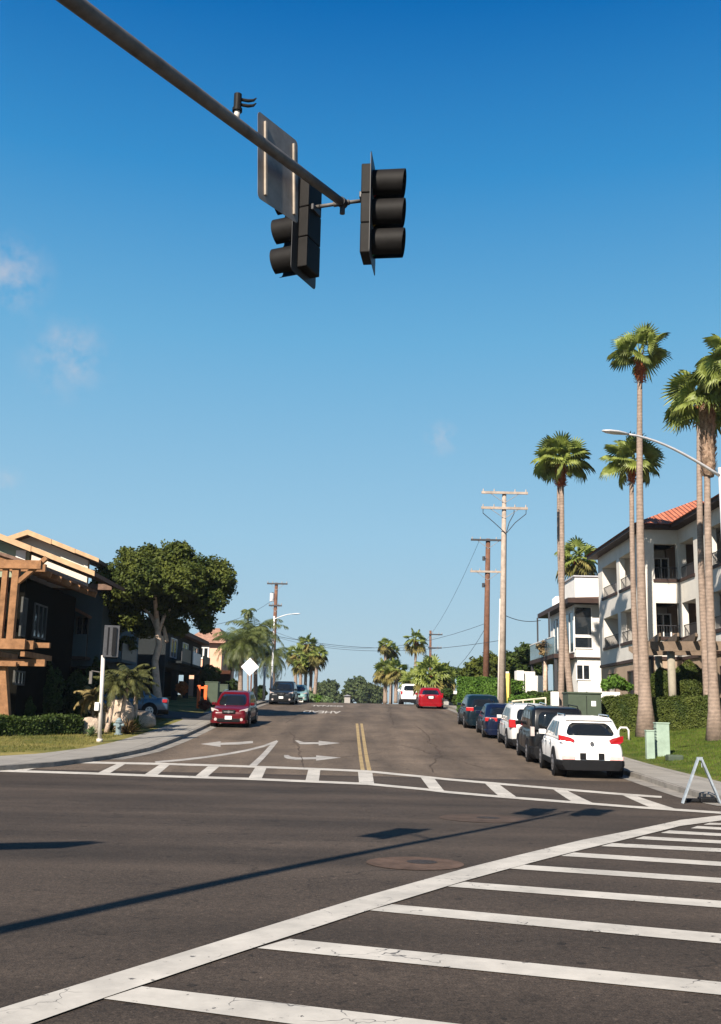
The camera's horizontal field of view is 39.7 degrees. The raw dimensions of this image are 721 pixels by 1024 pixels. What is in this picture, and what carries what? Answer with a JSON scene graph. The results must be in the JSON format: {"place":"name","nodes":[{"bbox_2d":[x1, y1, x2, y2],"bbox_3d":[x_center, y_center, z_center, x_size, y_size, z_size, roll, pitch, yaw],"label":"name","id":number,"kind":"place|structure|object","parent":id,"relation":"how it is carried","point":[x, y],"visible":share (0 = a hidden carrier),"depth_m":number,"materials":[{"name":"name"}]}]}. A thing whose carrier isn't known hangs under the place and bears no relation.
{"place":"outdoors","nodes":[
{"label":"outdoors","id":0,"kind":"place"},
{"bbox_2d":[0,695,214,755],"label":"lawn","id":1,"kind":"structure","parent":0,"point":[181,704],"depth_m":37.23,"materials":[{"name":"green plant"}]},
{"bbox_2d":[0,556,51,715],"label":"entrance pergola","id":2,"kind":"object","parent":1,"relation":"on","point":[10,641],"visible":0.88,"depth_m":37.32,"materials":[{"name":"wood"}]},
{"bbox_2d":[0,713,83,735],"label":"hedge","id":3,"kind":"object","parent":1,"relation":"on","point":[47,723],"visible":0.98,"depth_m":37.03,"materials":[{"name":"green plant"}]},
{"bbox_2d":[42,661,65,714],"bbox_3d":[-13.581,7.906,43.256,1.676,2.939,1.490,1,-11,0],"label":"bush","id":4,"kind":"object","parent":1,"relation":"on","point":[52,696],"visible":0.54,"depth_m":42.94,"materials":[{"name":"green plant"}]},
{"bbox_2d":[63,669,94,717],"bbox_3d":[-13.090,8.457,46.195,1.612,2.412,1.566,-6,-14,33],"label":"bush","id":5,"kind":"object","parent":1,"relation":"on","point":[72,699],"visible":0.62,"depth_m":45.77,"materials":[{"name":"green plant"}]},
{"bbox_2d":[73,685,107,717],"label":"palm tree","id":6,"kind":"object","parent":1,"relation":"on","point":[89,698],"visible":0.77,"depth_m":41.50,"materials":[{"name":"green plant"}]},
{"bbox_2d":[85,655,109,694],"bbox_3d":[-12.982,8.353,49.222,1.363,2.641,1.354,-4,-12,24],"label":"bush","id":7,"kind":"object","parent":1,"relation":"on","point":[96,663],"visible":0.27,"depth_m":49.04,"materials":[{"name":"green plant"}]},
{"bbox_2d":[89,625,119,741],"bbox_3d":[-9.357,6.228,36.195,0.982,4.228,0.257,2,-11,-6],"label":"pedestrian signal","id":8,"kind":"object","parent":1,"relation":"on","point":[111,641],"visible":0.96,"depth_m":36.34,"materials":[{"name":"metal"}]},
{"bbox_2d":[87,669,136,732],"bbox_3d":[-10.048,7.616,40.315,1.842,2.561,2.047,1,-11,0],"label":"palm tree","id":9,"kind":"object","parent":1,"relation":"on","point":[111,678],"visible":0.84,"depth_m":40.10,"materials":[{"name":"green plant"}]},
{"bbox_2d":[96,697,133,728],"bbox_3d":[-10.322,8.706,42.076,1.580,1.790,1.255,1,-11,0],"label":"boulder","id":10,"kind":"object","parent":1,"relation":"on","point":[129,711],"visible":0.29,"depth_m":41.66,"materials":[{"name":"beige stone"}]},
{"bbox_2d":[104,663,152,732],"bbox_3d":[-9.468,7.569,40.757,2.098,2.818,1.903,1,-11,0],"label":"palm tree","id":11,"kind":"object","parent":1,"relation":"on","point":[130,679],"visible":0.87,"depth_m":40.73,"materials":[{"name":"green plant"}]},
{"bbox_2d":[116,667,158,717],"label":"palm tree","id":12,"kind":"object","parent":1,"relation":"on","point":[139,695],"visible":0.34,"depth_m":43.10,"materials":[{"name":"green plant"}]},
{"bbox_2d":[138,710,155,727],"bbox_3d":[-9.808,9.202,44.014,1.474,0.920,1.419,7,-13,-26],"label":"boulder","id":13,"kind":"object","parent":1,"relation":"on","point":[149,719],"visible":0.4,"depth_m":43.60,"materials":[{"name":"grey stone"}]},
{"bbox_2d":[89,539,238,714],"bbox_3d":[-10.587,6.001,52.714,8.188,9.414,6.597,1,-11,0],"label":"tree","id":14,"kind":"object","parent":1,"relation":"on","point":[168,585],"visible":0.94,"depth_m":52.45,"materials":[{"name":"green plant"}]},
{"bbox_2d":[198,664,221,682],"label":"bush","id":15,"kind":"object","parent":1,"relation":"on","point":[208,672],"visible":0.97,"depth_m":74.59,"materials":[{"name":"green plant"}]},
{"bbox_2d":[205,681,219,705],"bbox_3d":[-9.648,11.813,64.906,0.892,1.542,0.892,1,-11,0],"label":"green box","id":16,"kind":"object","parent":1,"relation":"on","point":[213,691],"visible":0.77,"depth_m":64.53,"materials":[{"name":"green metal"}]},
{"bbox_2d":[212,626,272,689],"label":"palm tree","id":17,"kind":"object","parent":1,"relation":"on","point":[241,646],"visible":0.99,"depth_m":74.83,"materials":[{"name":"green plant"}]},
{"bbox_2d":[0,700,267,764],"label":"pavement","id":18,"kind":"structure","parent":0,"point":[158,735],"depth_m":33.88,"materials":[{"name":"concrete"}]},
{"bbox_2d":[241,658,257,689],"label":"diamond sign","id":19,"kind":"object","parent":18,"relation":"on","point":[249,666],"visible":0.82,"depth_m":73.10,"materials":[{"name":"white metal"}]},
{"bbox_2d":[226,616,288,700],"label":"palm tree","id":20,"kind":"object","parent":18,"relation":"on","point":[269,623],"visible":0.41,"depth_m":79.03,"materials":[{"name":"green plant"}]},
{"bbox_2d":[257,647,294,684],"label":"palm tree","id":21,"kind":"object","parent":18,"relation":"on","point":[277,665],"visible":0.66,"depth_m":86.71,"materials":[{"name":"green plant"}]},
{"bbox_2d":[155,711,210,719],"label":"driveway","id":22,"kind":"structure","parent":0,"point":[187,715],"depth_m":52.32,"materials":[{"name":"concrete"}]},
{"bbox_2d":[34,702,665,781],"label":"hill road","id":23,"kind":"structure","parent":0,"point":[471,746],"depth_m":37.19,"materials":[{"name":"grey asphalt"}]},
{"bbox_2d":[113,702,268,759],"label":"gutter","id":24,"kind":"object","parent":23,"relation":"on","point":[187,738],"visible":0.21,"depth_m":37.54,"materials":[{"name":"concrete"}]},
{"bbox_2d":[210,689,257,726],"bbox_3d":[-6.116,9.568,48.805,2.055,1.695,4.546,1,-8,1],"label":"parked car","id":25,"kind":"object","parent":23,"relation":"on","point":[236,706],"visible":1,"depth_m":47.45,"materials":[{"name":"red paint"}]},
{"bbox_2d":[155,740,339,765],"bbox_3d":[-3.419,8.293,34.698,5.560,0.442,11.488,1,-11,0],"label":"turn arrow paint","id":26,"kind":"object","parent":23,"relation":"on","point":[260,758],"visible":1,"depth_m":34.20,"materials":[{"name":"white paint"}]},
{"bbox_2d":[269,681,297,704],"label":"parked car","id":27,"kind":"object","parent":23,"relation":"on","point":[283,691],"visible":0.99,"depth_m":73.32,"materials":[{"name":"grey paint"}]},
{"bbox_2d":[285,645,305,684],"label":"palm tree","id":28,"kind":"object","parent":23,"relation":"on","point":[298,651],"visible":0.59,"depth_m":102.69,"materials":[{"name":"green plant"}]},
{"bbox_2d":[291,655,309,700],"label":"palm tree","id":29,"kind":"object","parent":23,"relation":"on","point":[300,669],"visible":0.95,"depth_m":97.58,"materials":[{"name":"green plant"}]},
{"bbox_2d":[296,632,317,685],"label":"palm tree","id":30,"kind":"object","parent":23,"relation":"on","point":[305,648],"visible":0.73,"depth_m":104.91,"materials":[{"name":"green plant"}]},
{"bbox_2d":[307,643,327,693],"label":"palm tree","id":31,"kind":"object","parent":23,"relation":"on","point":[316,659],"visible":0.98,"depth_m":96.72,"materials":[{"name":"green plant"}]},
{"bbox_2d":[218,704,507,771],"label":"sealed cracks","id":32,"kind":"object","parent":23,"relation":"on","point":[380,752],"visible":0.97,"depth_m":36.91,"materials":[{"name":"black asphalt"}]},
{"bbox_2d":[356,724,370,769],"bbox_3d":[0.030,9.124,39.943,0.367,1.071,23.596,1,-11,0],"label":"yellow centre line","id":33,"kind":"object","parent":23,"relation":"on","point":[360,751],"visible":1,"depth_m":36.62,"materials":[{"name":"paint"}]},
{"bbox_2d":[372,658,395,702],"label":"palm tree","id":34,"kind":"object","parent":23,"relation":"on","point":[379,676],"visible":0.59,"depth_m":98.36,"materials":[{"name":"green plant"}]},
{"bbox_2d":[377,637,393,703],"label":"palm tree","id":35,"kind":"object","parent":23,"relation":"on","point":[386,649],"visible":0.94,"depth_m":103.00,"materials":[{"name":"green plant"}]},
{"bbox_2d":[383,657,408,702],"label":"palm tree","id":36,"kind":"object","parent":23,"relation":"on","point":[394,676],"visible":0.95,"depth_m":96.48,"materials":[{"name":"green plant"}]},
{"bbox_2d":[398,684,416,703],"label":"parked car","id":37,"kind":"object","parent":23,"relation":"on","point":[406,693],"visible":0.56,"depth_m":86.71,"materials":[{"name":"white paint"}]},
{"bbox_2d":[415,688,443,708],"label":"parked car","id":38,"kind":"object","parent":23,"relation":"on","point":[432,697],"visible":1,"depth_m":70.85,"materials":[{"name":"red paint"}]},
{"bbox_2d":[409,654,454,697],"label":"palm tree","id":39,"kind":"object","parent":23,"relation":"on","point":[439,679],"visible":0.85,"depth_m":82.29,"materials":[{"name":"green plant"}]},
{"bbox_2d":[457,694,498,727],"bbox_3d":[6.131,10.237,51.468,2.120,1.662,4.660,1,-9,0],"label":"parked car","id":40,"kind":"object","parent":23,"relation":"on","point":[470,704],"visible":0.56,"depth_m":49.87,"materials":[{"name":"teal paint"}]},
{"bbox_2d":[475,703,507,737],"bbox_3d":[6.349,9.475,45.604,2.055,1.483,4.660,1,-8,2],"label":"parked car","id":41,"kind":"object","parent":23,"relation":"on","point":[487,720],"visible":0.46,"depth_m":44.29,"materials":[{"name":"blue paint"}]},
{"bbox_2d":[497,701,545,748],"bbox_3d":[6.611,8.535,40.179,2.065,1.776,4.660,1,-9,2],"label":"parked car","id":42,"kind":"object","parent":23,"relation":"on","point":[508,728],"visible":0.46,"depth_m":38.57,"materials":[{"name":"white metal"}]},
{"bbox_2d":[515,704,581,761],"bbox_3d":[6.490,7.580,34.410,2.088,1.895,4.360,1,-9,3],"label":"parked van","id":43,"kind":"object","parent":23,"relation":"on","point":[532,722],"visible":0.52,"depth_m":32.66,"materials":[{"name":"black paint"}]},
{"bbox_2d":[539,713,624,777],"bbox_3d":[6.415,6.800,29.349,2.125,1.735,4.500,1,-10,3],"label":"parked car","id":44,"kind":"object","parent":23,"relation":"on","point":[582,742],"visible":0.99,"depth_m":27.42,"materials":[{"name":"white paint"}]},
{"bbox_2d":[443,707,720,805],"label":"gutter","id":45,"kind":"object","parent":23,"relation":"on","point":[656,787],"visible":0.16,"depth_m":25.01,"materials":[{"name":"concrete"}]},
{"bbox_2d":[0,762,720,1023],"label":"road","id":46,"kind":"structure","parent":0,"point":[102,875],"depth_m":8.97,"materials":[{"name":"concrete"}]},
{"bbox_2d":[0,701,268,770],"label":"kerb","id":47,"kind":"structure","parent":46,"relation":"on","point":[78,760],"depth_m":29.88,"materials":[{"name":"concrete"}]},
{"bbox_2d":[56,0,347,214],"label":"signal mast","id":48,"kind":"object","parent":46,"relation":"on","point":[90,14],"visible":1,"depth_m":8.78,"materials":[{"name":"metal"}]},
{"bbox_2d":[232,92,256,117],"bbox_3d":[-1.110,-3.860,9.534,0.226,0.280,0.095,1,-11,0],"label":"detection camera","id":49,"kind":"object","parent":48,"relation":"on","point":[237,106],"visible":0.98,"depth_m":9.52,"materials":[{"name":"black metal"}]},
{"bbox_2d":[258,112,297,222],"bbox_3d":[-0.848,-3.592,10.434,0.028,0.940,0.740,-5,-9,29],"label":"road sign","id":50,"kind":"object","parent":48,"relation":"attached to","point":[277,186],"visible":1,"depth_m":10.42,"materials":[{"name":"metal"}]},
{"bbox_2d":[269,176,337,288],"bbox_3d":[-0.645,-3.192,11.252,0.570,1.240,0.748,11,-15,-39],"label":"traffic signal","id":51,"kind":"object","parent":48,"relation":"attached to","point":[298,253],"visible":0.84,"depth_m":11.15,"materials":[{"name":"black metal"}]},
{"bbox_2d":[347,151,406,275],"bbox_3d":[0.206,-3.353,11.219,0.646,1.240,0.577,-7,-14,36],"label":"traffic signal","id":52,"kind":"object","parent":48,"relation":"attached to","point":[382,200],"visible":1,"depth_m":11.10,"materials":[{"name":"black metal"}]},
{"bbox_2d":[0,815,720,1023],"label":"crosswalk paint","id":53,"kind":"object","parent":46,"relation":"on","point":[33,1010],"visible":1,"depth_m":6.78,"materials":[{"name":"white paint"}]},
{"bbox_2d":[0,761,720,813],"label":"crosswalk paint","id":54,"kind":"object","parent":46,"relation":"on","point":[366,778],"visible":0.99,"depth_m":24.89,"materials":[{"name":"white paint"}]},
{"bbox_2d":[367,857,463,869],"bbox_3d":[0.600,3.858,10.973,1.073,0.011,1.073,1,-11,0],"label":"manhole cover","id":55,"kind":"object","parent":46,"relation":"on","point":[417,863],"visible":1,"depth_m":10.93,"materials":[{"name":"metal"}]},
{"bbox_2d":[439,814,529,822],"bbox_3d":[2.086,5.162,16.834,1.518,0.014,1.517,1,-11,0],"label":"manhole cover","id":56,"kind":"object","parent":46,"relation":"on","point":[487,818],"visible":1,"depth_m":16.80,"materials":[{"name":"metal"}]},
{"bbox_2d":[443,705,720,801],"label":"kerb","id":57,"kind":"structure","parent":46,"relation":"on","point":[680,789],"depth_m":24.93,"materials":[{"name":"concrete"}]},
{"bbox_2d":[681,757,720,803],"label":"barricade","id":58,"kind":"object","parent":46,"relation":"on","point":[698,799],"visible":0.99,"depth_m":21.08,"materials":[{"name":"white metal"}]},
{"bbox_2d":[0,0,720,703],"label":"sky","id":59,"kind":"structure","parent":0,"point":[339,441],"materials":[{"name":"blue"}]},
{"bbox_2d":[444,704,720,795],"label":"pavement","id":60,"kind":"structure","parent":0,"point":[698,783],"depth_m":26.84,"materials":[{"name":"concrete"}]},
{"bbox_2d":[620,728,720,781],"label":"lawn","id":61,"kind":"structure","parent":0,"point":[631,756],"depth_m":33.75,"materials":[{"name":"green plant"}]},
{"bbox_2d":[460,650,517,679],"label":"tree","id":62,"kind":"object","parent":61,"relation":"on","point":[473,667],"visible":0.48,"depth_m":74.52,"materials":[{"name":"green plant"}]},
{"bbox_2d":[455,676,524,711],"bbox_3d":[8.053,11.548,62.810,2.085,2.623,5.701,6,-12,-22],"label":"hedge","id":63,"kind":"object","parent":61,"relation":"on","point":[465,685],"visible":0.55,"depth_m":62.33,"materials":[{"name":"green plant"}]},
{"bbox_2d":[506,642,541,675],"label":"tree","id":64,"kind":"object","parent":61,"relation":"on","point":[519,658],"visible":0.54,"depth_m":78.76,"materials":[{"name":"green plant"}]},
{"bbox_2d":[506,670,542,691],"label":"garden wall","id":65,"kind":"structure","parent":61,"relation":"on","point":[533,682],"depth_m":63.19,"materials":[{"name":"white paint"}]},
{"bbox_2d":[513,690,565,704],"bbox_3d":[10.487,11.249,58.497,1.256,1.640,3.459,10,-14,-38],"label":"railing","id":66,"kind":"object","parent":61,"relation":"on","point":[541,694],"visible":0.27,"depth_m":57.86,"materials":[{"name":"beige metal"}]},
{"bbox_2d":[535,640,547,691],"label":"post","id":67,"kind":"object","parent":61,"relation":"on","point":[540,647],"visible":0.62,"depth_m":65.20,"materials":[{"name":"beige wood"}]},
{"bbox_2d":[548,456,573,691],"bbox_3d":[10.525,3.838,52.279,2.061,14.188,2.070,1,-11,0],"label":"palm tree","id":68,"kind":"object","parent":61,"relation":"on","point":[568,677],"visible":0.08,"depth_m":51.67,"materials":[{"name":"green plant"}]},
{"bbox_2d":[530,430,595,705],"bbox_3d":[9.939,3.198,48.363,3.128,14.624,3.323,-4,-12,22],"label":"palm tree","id":69,"kind":"object","parent":61,"relation":"on","point":[551,452],"visible":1,"depth_m":48.82,"materials":[{"name":"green plant"}]},
{"bbox_2d":[529,575,601,691],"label":"white house","id":70,"kind":"structure","parent":61,"relation":"on","point":[582,608],"depth_m":62.05,"materials":[{"name":"paint"}]},
{"bbox_2d":[553,611,574,653],"bbox_3d":[13.262,8.042,65.202,0.080,2.587,6.300,1,-11,0],"label":"window","id":71,"kind":"structure","parent":70,"relation":"in","point":[569,616],"depth_m":63.72,"materials":[{"name":"clear glass"}]},
{"bbox_2d":[573,606,592,648],"bbox_3d":[13.785,7.156,61.841,1.145,2.606,0.080,1,-11,0],"label":"window","id":72,"kind":"structure","parent":70,"relation":"in","point":[582,615],"depth_m":61.85,"materials":[{"name":"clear glass"}]},
{"bbox_2d":[576,664,590,679],"bbox_3d":[13.693,9.859,61.418,0.888,0.977,0.080,1,-11,0],"label":"window","id":73,"kind":"structure","parent":70,"relation":"in","point":[582,670],"depth_m":61.41,"materials":[{"name":"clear glass"}]},
{"bbox_2d":[554,535,597,583],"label":"palm tree","id":74,"kind":"object","parent":61,"relation":"on","point":[580,566],"visible":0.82,"depth_m":75.24,"materials":[{"name":"green plant"}]},
{"bbox_2d":[562,692,601,716],"bbox_3d":[9.711,8.900,43.745,1.495,1.967,1.300,1,-11,0],"label":"transformer box","id":75,"kind":"object","parent":61,"relation":"on","point":[587,703],"visible":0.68,"depth_m":43.28,"materials":[{"name":"green metal"}]},
{"bbox_2d":[600,673,633,691],"bbox_3d":[13.339,8.857,51.839,1.798,0.995,1.172,1,-11,0],"label":"shrub","id":76,"kind":"object","parent":61,"relation":"on","point":[615,681],"visible":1,"depth_m":51.69,"materials":[{"name":"green plant"}]},
{"bbox_2d":[601,693,653,731],"bbox_3d":[11.818,8.940,44.242,2.372,1.814,1.441,-4,-12,22],"label":"hedge","id":77,"kind":"object","parent":61,"relation":"on","point":[620,710],"visible":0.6,"depth_m":43.87,"materials":[{"name":"green plant"}]},
{"bbox_2d":[599,431,664,694],"bbox_3d":[13.160,2.983,47.442,3.386,14.096,3.102,1,-11,0],"label":"palm tree","id":78,"kind":"object","parent":61,"relation":"on","point":[622,464],"visible":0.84,"depth_m":47.87,"materials":[{"name":"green plant"}]},
{"bbox_2d":[606,320,671,736],"bbox_3d":[12.291,0.367,42.891,2.860,18.187,3.126,1,-11,0],"label":"palm tree","id":79,"kind":"object","parent":61,"relation":"on","point":[644,336],"visible":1,"depth_m":43.10,"materials":[{"name":"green plant"}]},
{"bbox_2d":[644,730,654,758],"bbox_3d":[9.657,7.782,33.309,0.292,0.995,0.243,1,-11,0],"label":"utility cabinet","id":80,"kind":"object","parent":61,"relation":"on","point":[649,744],"visible":0.8,"depth_m":33.23,"materials":[{"name":"green metal"}]},
{"bbox_2d":[585,494,720,698],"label":"balcony building","id":81,"kind":"structure","parent":61,"relation":"on","point":[671,571],"depth_m":52.54,"materials":[{"name":"paint"}]},
{"bbox_2d":[654,558,669,577],"bbox_3d":[16.009,3.303,53.141,0.850,1.750,0.080,1,-11,0],"label":"window","id":82,"kind":"structure","parent":81,"relation":"in","point":[658,562],"depth_m":53.20,"materials":[{"name":"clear glass"}]},
{"bbox_2d":[656,613,671,635],"bbox_3d":[15.948,6.219,52.552,0.850,1.750,0.080,1,-11,0],"label":"window","id":83,"kind":"structure","parent":81,"relation":"in","point":[661,618],"depth_m":52.62,"materials":[{"name":"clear glass"}]},
{"bbox_2d":[650,667,668,697],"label":"bush","id":84,"kind":"object","parent":61,"relation":"on","point":[659,681],"visible":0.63,"depth_m":44.83,"materials":[{"name":"green plant"}]},
{"bbox_2d":[653,722,669,756],"bbox_3d":[10.211,7.724,33.827,0.470,1.166,0.390,1,-11,0],"label":"utility cabinet","id":85,"kind":"object","parent":61,"relation":"on","point":[662,739],"visible":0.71,"depth_m":33.68,"materials":[{"name":"green metal"}]},
{"bbox_2d":[602,429,720,522],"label":"street lamp","id":86,"kind":"object","parent":61,"relation":"on","point":[618,432],"visible":1,"depth_m":27.92,"materials":[{"name":"white metal"}]},
{"bbox_2d":[628,633,720,695],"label":"pergola","id":87,"kind":"object","parent":61,"relation":"on","point":[671,647],"visible":0.57,"depth_m":44.26,"materials":[{"name":"brown wood"}]},
{"bbox_2d":[652,694,707,730],"bbox_3d":[13.751,8.589,42.607,2.510,1.679,1.446,-2,-12,15],"label":"hedge","id":88,"kind":"object","parent":61,"relation":"on","point":[683,712],"visible":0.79,"depth_m":42.13,"materials":[{"name":"green plant"}]},
{"bbox_2d":[676,659,702,695],"bbox_3d":[15.013,7.870,45.617,1.504,2.264,1.372,1,-11,0],"label":"bush","id":89,"kind":"object","parent":61,"relation":"on","point":[689,680],"visible":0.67,"depth_m":45.22,"materials":[{"name":"green plant"}]},
{"bbox_2d":[659,367,720,740],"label":"palm tree","id":90,"kind":"object","parent":61,"relation":"on","point":[681,410],"visible":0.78,"depth_m":38.85,"materials":[{"name":"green plant"}]},
{"bbox_2d":[666,388,716,695],"bbox_3d":[15.394,1.530,44.615,2.956,15.780,2.850,-4,-13,26],"label":"palm tree","id":91,"kind":"object","parent":61,"relation":"on","point":[701,577],"visible":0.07,"depth_m":44.36,"materials":[{"name":"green plant"}]},
{"bbox_2d":[693,333,720,394],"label":"palm tree","id":92,"kind":"object","parent":61,"relation":"on","point":[708,367],"visible":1,"depth_m":37.61,"materials":[{"name":"green plant"}]},
{"bbox_3d":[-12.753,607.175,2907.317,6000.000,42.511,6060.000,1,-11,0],"label":"ground","id":93,"kind":"structure","parent":0,"visible":0},
{"bbox_2d":[0,530,124,716],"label":"timber building","id":94,"kind":"structure","parent":93,"relation":"on","point":[45,612],"depth_m":44.04,"materials":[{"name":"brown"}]},
{"bbox_2d":[18,597,28,636],"bbox_3d":[-13.469,4.197,39.898,0.080,1.564,0.607,1,-11,0],"label":"window","id":95,"kind":"structure","parent":94,"relation":"in","point":[24,601],"depth_m":39.80,"materials":[{"name":"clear glass"}]},
{"bbox_2d":[31,603,47,639],"bbox_3d":[-13.478,4.607,41.947,0.080,1.429,1.680,1,-11,0],"label":"window","id":96,"kind":"structure","parent":94,"relation":"in","point":[40,612],"depth_m":41.93,"materials":[{"name":"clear glass"}]},
{"bbox_2d":[53,584,138,680],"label":"apartment block","id":97,"kind":"structure","parent":93,"relation":"on","point":[92,618],"depth_m":51.89,"materials":[{"name":"blue paint"}]},
{"bbox_2d":[75,616,89,655],"bbox_3d":[-14.428,6.412,51.671,0.672,2.000,0.080,1,-11,0],"label":"window","id":98,"kind":"structure","parent":97,"relation":"in","point":[82,623],"depth_m":51.75,"materials":[{"name":"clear glass"}]},
{"bbox_2d":[88,690,168,715],"bbox_3d":[-11.679,9.333,49.076,4.445,1.522,2.056,3,-12,-11],"label":"parked car","id":99,"kind":"object","parent":93,"relation":"on","point":[154,705],"visible":0.34,"depth_m":48.49,"materials":[{"name":"blue paint"}]},
{"bbox_2d":[109,632,209,699],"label":"apartment block","id":100,"kind":"structure","parent":93,"relation":"on","point":[178,656],"depth_m":68.74,"materials":[{"name":"grey"}]},
{"bbox_2d":[188,628,233,696],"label":"pink house","id":101,"kind":"structure","parent":93,"relation":"on","point":[209,651],"depth_m":83.22,"materials":[{"name":"paint"}]},
{"bbox_2d":[267,581,287,687],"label":"utility pole","id":102,"kind":"object","parent":93,"relation":"on","point":[274,594],"visible":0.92,"depth_m":91.97,"materials":[{"name":"brown wood"}]},
{"bbox_2d":[312,678,339,702],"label":"tree","id":103,"kind":"object","parent":93,"relation":"on","point":[329,688],"visible":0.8,"depth_m":254.96,"materials":[{"name":"green plant"}]},
{"bbox_2d":[341,675,371,702],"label":"tree","id":104,"kind":"object","parent":93,"relation":"on","point":[360,685],"visible":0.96,"depth_m":254.29,"materials":[{"name":"green plant"}]},
{"bbox_2d":[368,683,387,703],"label":"tree","id":105,"kind":"object","parent":93,"relation":"on","point":[376,696],"visible":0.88,"depth_m":254.87,"materials":[{"name":"green plant"}]},
{"bbox_2d":[403,628,427,703],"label":"palm tree","id":106,"kind":"object","parent":93,"relation":"on","point":[415,647],"visible":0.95,"depth_m":110.89,"materials":[{"name":"green plant"}]},
{"bbox_2d":[470,537,500,676],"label":"utility pole","id":107,"kind":"object","parent":93,"relation":"on","point":[486,571],"visible":0.84,"depth_m":70.07,"materials":[{"name":"brown wood"}]},
{"bbox_2d":[481,489,527,702],"bbox_3d":[8.268,5.207,57.124,2.719,13.283,0.425,1,-11,0],"label":"utility pole","id":108,"kind":"object","parent":93,"relation":"on","point":[501,692],"visible":0.94,"depth_m":57.16,"materials":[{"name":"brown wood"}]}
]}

